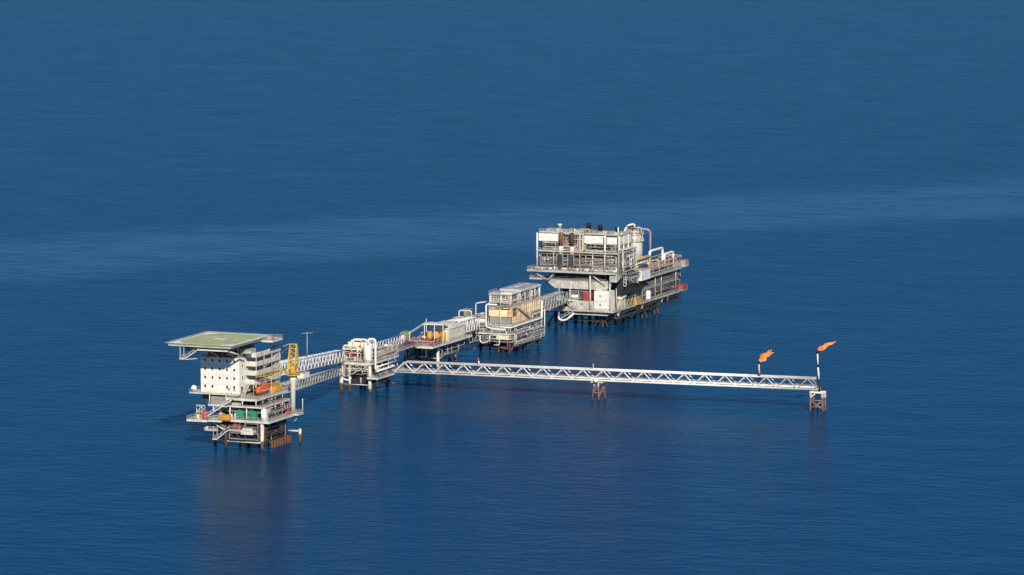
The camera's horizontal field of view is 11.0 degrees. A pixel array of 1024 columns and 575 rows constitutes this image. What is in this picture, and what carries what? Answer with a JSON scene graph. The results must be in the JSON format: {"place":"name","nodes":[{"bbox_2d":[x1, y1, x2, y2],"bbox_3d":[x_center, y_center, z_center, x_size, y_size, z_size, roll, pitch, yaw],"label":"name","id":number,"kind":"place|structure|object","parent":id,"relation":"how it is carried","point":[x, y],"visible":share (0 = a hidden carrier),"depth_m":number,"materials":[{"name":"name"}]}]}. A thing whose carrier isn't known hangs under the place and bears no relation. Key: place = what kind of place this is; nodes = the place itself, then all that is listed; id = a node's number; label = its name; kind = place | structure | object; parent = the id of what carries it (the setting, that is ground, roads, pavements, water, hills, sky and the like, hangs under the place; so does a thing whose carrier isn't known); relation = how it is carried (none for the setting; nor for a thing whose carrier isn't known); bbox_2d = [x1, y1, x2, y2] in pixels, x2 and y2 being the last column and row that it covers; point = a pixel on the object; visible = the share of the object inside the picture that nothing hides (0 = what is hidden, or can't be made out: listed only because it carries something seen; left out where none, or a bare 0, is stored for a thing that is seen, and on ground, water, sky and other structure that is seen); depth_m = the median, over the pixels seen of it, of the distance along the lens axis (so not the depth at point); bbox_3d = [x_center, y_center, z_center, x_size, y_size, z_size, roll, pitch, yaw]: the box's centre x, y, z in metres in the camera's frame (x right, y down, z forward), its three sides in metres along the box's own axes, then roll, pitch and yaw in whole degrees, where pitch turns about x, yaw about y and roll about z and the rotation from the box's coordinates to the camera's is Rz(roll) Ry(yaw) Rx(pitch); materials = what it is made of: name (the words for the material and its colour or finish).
{"place":"outdoors","nodes":[
{"label":"outdoors","id":0,"kind":"place"},
{"bbox_2d":[0,0,1023,574],"bbox_3d":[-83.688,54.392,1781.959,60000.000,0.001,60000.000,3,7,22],"label":"sea","id":1,"kind":"structure","parent":0,"point":[796,182],"depth_m":2281.28,"materials":[{"name":"blue liquid"}]},
{"bbox_2d":[165,331,302,449],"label":"living quarters platform","id":2,"kind":"structure","parent":1,"relation":"in","point":[233,365],"depth_m":1787.86,"materials":[{"name":"paint"}]},
{"bbox_2d":[196,405,204,412],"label":"davit frame","id":3,"kind":"object","parent":2,"relation":"on","point":[199,411],"visible":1,"depth_m":1790.70,"materials":[{"name":"white paint"}]},
{"bbox_2d":[202,410,207,419],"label":"foam drum","id":4,"kind":"object","parent":2,"relation":"on","point":[204,413],"visible":1,"depth_m":1784.79,"materials":[{"name":"red paint"}]},
{"bbox_2d":[219,414,230,420],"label":"cargo basket","id":5,"kind":"object","parent":2,"relation":"on","point":[225,417],"visible":1,"depth_m":1782.12,"materials":[{"name":"yellow metal"}]},
{"bbox_2d":[232,423,241,429],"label":"pump unit","id":6,"kind":"object","parent":2,"relation":"on","point":[237,425],"visible":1,"depth_m":1784.15,"materials":[{"name":"red paint"}]},
{"bbox_2d":[236,409,245,419],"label":"chemical tank","id":7,"kind":"object","parent":2,"relation":"on","point":[240,413],"visible":1,"depth_m":1783.22,"materials":[{"name":"green metal"}]},
{"bbox_2d":[248,410,257,420],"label":"chemical tank","id":8,"kind":"object","parent":2,"relation":"on","point":[252,413],"visible":1,"depth_m":1781.60,"materials":[{"name":"green metal"}]},
{"bbox_2d":[254,382,270,393],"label":"lifeboat","id":9,"kind":"object","parent":2,"relation":"hanging from","point":[264,387],"visible":1,"depth_m":1788.08,"materials":[{"name":"orange paint"}]},
{"bbox_2d":[262,408,267,420],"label":"corner cabinet","id":10,"kind":"object","parent":2,"relation":"on","point":[264,414],"visible":1,"depth_m":1779.75,"materials":[{"name":"white metal"}]},
{"bbox_2d":[269,382,280,392],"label":"equipment crate","id":11,"kind":"object","parent":2,"relation":"on","point":[276,387],"visible":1,"depth_m":1795.84,"materials":[{"name":"orange paint"}]},
{"bbox_2d":[255,343,299,413],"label":"pedestal crane","id":12,"kind":"object","parent":2,"relation":"on","point":[292,373],"visible":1,"depth_m":1796.06,"materials":[{"name":"white paint"}]},
{"bbox_2d":[284,406,289,414],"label":"hose cabinet","id":13,"kind":"object","parent":2,"relation":"on","point":[286,410],"visible":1,"depth_m":1795.90,"materials":[{"name":"red metal"}]},
{"bbox_2d":[281,366,341,393],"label":"pipe bridge","id":14,"kind":"structure","parent":2,"relation":"attached to","point":[319,379],"depth_m":1885.74,"materials":[{"name":"grey metal"}]},
{"bbox_2d":[297,371,309,377],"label":"white junction box","id":15,"kind":"object","parent":14,"relation":"on","point":[304,374],"visible":0.86,"depth_m":1867.25,"materials":[{"name":"paint"}]},
{"bbox_2d":[339,338,404,392],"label":"wellhead platform","id":16,"kind":"structure","parent":1,"relation":"in","point":[369,375],"depth_m":1923.15,"materials":[{"name":"paint"}]},
{"bbox_2d":[280,350,344,375],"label":"footbridge","id":17,"kind":"object","parent":16,"relation":"on","point":[318,364],"visible":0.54,"depth_m":1889.82,"materials":[{"name":"grey metal"}]},
{"bbox_2d":[350,339,361,346],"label":"knockout drum","id":18,"kind":"object","parent":16,"relation":"on","point":[358,341],"visible":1,"depth_m":1925.15,"materials":[{"name":"beige paint"}]},
{"bbox_2d":[363,342,371,362],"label":"separator vessel","id":19,"kind":"object","parent":16,"relation":"on","point":[367,352],"visible":1,"depth_m":1918.89,"materials":[{"name":"white paint"}]},
{"bbox_2d":[394,322,471,369],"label":"pipe support platform","id":20,"kind":"structure","parent":1,"relation":"in","point":[422,351],"depth_m":1984.60,"materials":[{"name":"paint"}]},
{"bbox_2d":[372,334,419,351],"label":"pipe bridge","id":21,"kind":"structure","parent":20,"relation":"on","point":[404,346],"depth_m":1963.07,"materials":[{"name":"grey metal"}]},
{"bbox_2d":[400,330,410,337],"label":"green shelter","id":22,"kind":"object","parent":20,"relation":"on","point":[406,333],"visible":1,"depth_m":1984.26,"materials":[{"name":"metal"}]},
{"bbox_2d":[409,319,426,340],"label":"pipe boom","id":23,"kind":"object","parent":20,"relation":"on","point":[416,328],"visible":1,"depth_m":1986.62,"materials":[{"name":"white paint"}]},
{"bbox_2d":[427,331,431,338],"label":"amber tank","id":24,"kind":"object","parent":20,"relation":"on","point":[429,334],"visible":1,"depth_m":1981.54,"materials":[{"name":"metal"}]},
{"bbox_2d":[433,331,438,339],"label":"amber tank","id":25,"kind":"object","parent":20,"relation":"on","point":[437,335],"visible":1,"depth_m":1980.58,"materials":[{"name":"metal"}]},
{"bbox_2d":[440,332,445,342],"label":"amber tank","id":26,"kind":"object","parent":20,"relation":"on","point":[442,334],"visible":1,"depth_m":1979.61,"materials":[{"name":"metal"}]},
{"bbox_2d":[433,320,465,340],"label":"store room","id":27,"kind":"object","parent":20,"relation":"on","point":[456,329],"visible":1,"depth_m":1988.89,"materials":[{"name":"beige paint"}]},
{"bbox_2d":[452,283,544,353],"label":"compression platform","id":28,"kind":"structure","parent":1,"relation":"in","point":[513,317],"depth_m":2031.05,"materials":[{"name":"paint"}]},
{"bbox_2d":[447,316,479,332],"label":"footbridge","id":29,"kind":"object","parent":28,"relation":"attached to","point":[468,328],"visible":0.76,"depth_m":2019.75,"materials":[{"name":"grey metal"}]},
{"bbox_2d":[463,308,472,315],"bbox_3d":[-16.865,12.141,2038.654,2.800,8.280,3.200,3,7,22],"label":"olive crate","id":30,"kind":"object","parent":28,"relation":"on","point":[466,313],"visible":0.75,"depth_m":2037.17,"materials":[{"name":"green metal"}]},
{"bbox_2d":[475,318,484,331],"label":"storage drum","id":31,"kind":"object","parent":28,"relation":"on","point":[483,320],"visible":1,"depth_m":2029.72,"materials":[{"name":"beige paint"}]},
{"bbox_2d":[540,291,567,311],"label":"footbridge","id":32,"kind":"object","parent":28,"relation":"attached to","point":[549,304],"visible":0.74,"depth_m":2092.54,"materials":[{"name":"grey metal"}]},
{"bbox_2d":[591,379,605,399],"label":"trestle pier","id":33,"kind":"structure","parent":1,"relation":"in","point":[595,381],"depth_m":1902.75,"materials":[{"name":"paint"}]},
{"bbox_2d":[390,360,820,390],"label":"flare bridge","id":34,"kind":"structure","parent":33,"relation":"on","point":[673,381],"depth_m":1900.24,"materials":[{"name":"grey metal"}]},
{"bbox_2d":[757,350,773,383],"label":"flare stack","id":35,"kind":"object","parent":34,"relation":"on","point":[764,356],"visible":1,"depth_m":1878.19,"materials":[{"name":"grey metal"}]},
{"bbox_2d":[527,223,684,326],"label":"production platform","id":36,"kind":"structure","parent":1,"relation":"in","point":[603,265],"depth_m":2109.52,"materials":[{"name":"grey metal"}]},
{"bbox_2d":[583,290,592,300],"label":"red tank","id":37,"kind":"object","parent":36,"relation":"on","point":[585,295],"visible":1,"depth_m":2107.61,"materials":[{"name":"metal"}]},
{"bbox_2d":[617,294,626,308],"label":"cream drum","id":38,"kind":"object","parent":36,"relation":"on","point":[620,298],"visible":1,"depth_m":2110.02,"materials":[{"name":"paint"}]},
{"bbox_2d":[624,223,650,256],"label":"column vessel","id":39,"kind":"object","parent":36,"relation":"on","point":[639,233],"depth_m":2144.67,"materials":[{"name":"metal"}]},
{"bbox_2d":[634,297,640,304],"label":"yellow cabinet","id":40,"kind":"object","parent":36,"relation":"on","point":[638,301],"visible":1,"depth_m":2124.39,"materials":[{"name":"yellow metal"}]},
{"bbox_2d":[636,264,650,280],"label":"deck house","id":41,"kind":"structure","parent":36,"relation":"on","point":[644,269],"depth_m":2126.34,"materials":[{"name":"white paint"}]},
{"bbox_2d":[643,290,650,300],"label":"pale tank","id":42,"kind":"object","parent":36,"relation":"on","point":[648,293],"visible":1,"depth_m":2137.59,"materials":[{"name":"white metal"}]},
{"bbox_2d":[678,284,687,290],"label":"end basket","id":43,"kind":"object","parent":36,"relation":"on","point":[682,287],"visible":1,"depth_m":2170.95,"materials":[{"name":"red metal"}]},
{"bbox_2d":[681,259,688,266],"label":"end basket","id":44,"kind":"object","parent":36,"relation":"on","point":[684,262],"visible":1,"depth_m":2171.48,"materials":[{"name":"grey metal"}]},
{"bbox_2d":[809,390,825,411],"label":"portal pier","id":45,"kind":"structure","parent":1,"relation":"in","point":[822,402],"depth_m":1872.12,"materials":[{"name":"paint"}]},
{"bbox_2d":[816,341,834,391],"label":"flare stack","id":46,"kind":"object","parent":45,"relation":"on","point":[824,346],"visible":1,"depth_m":1870.05,"materials":[{"name":"white paint"}]}
]}

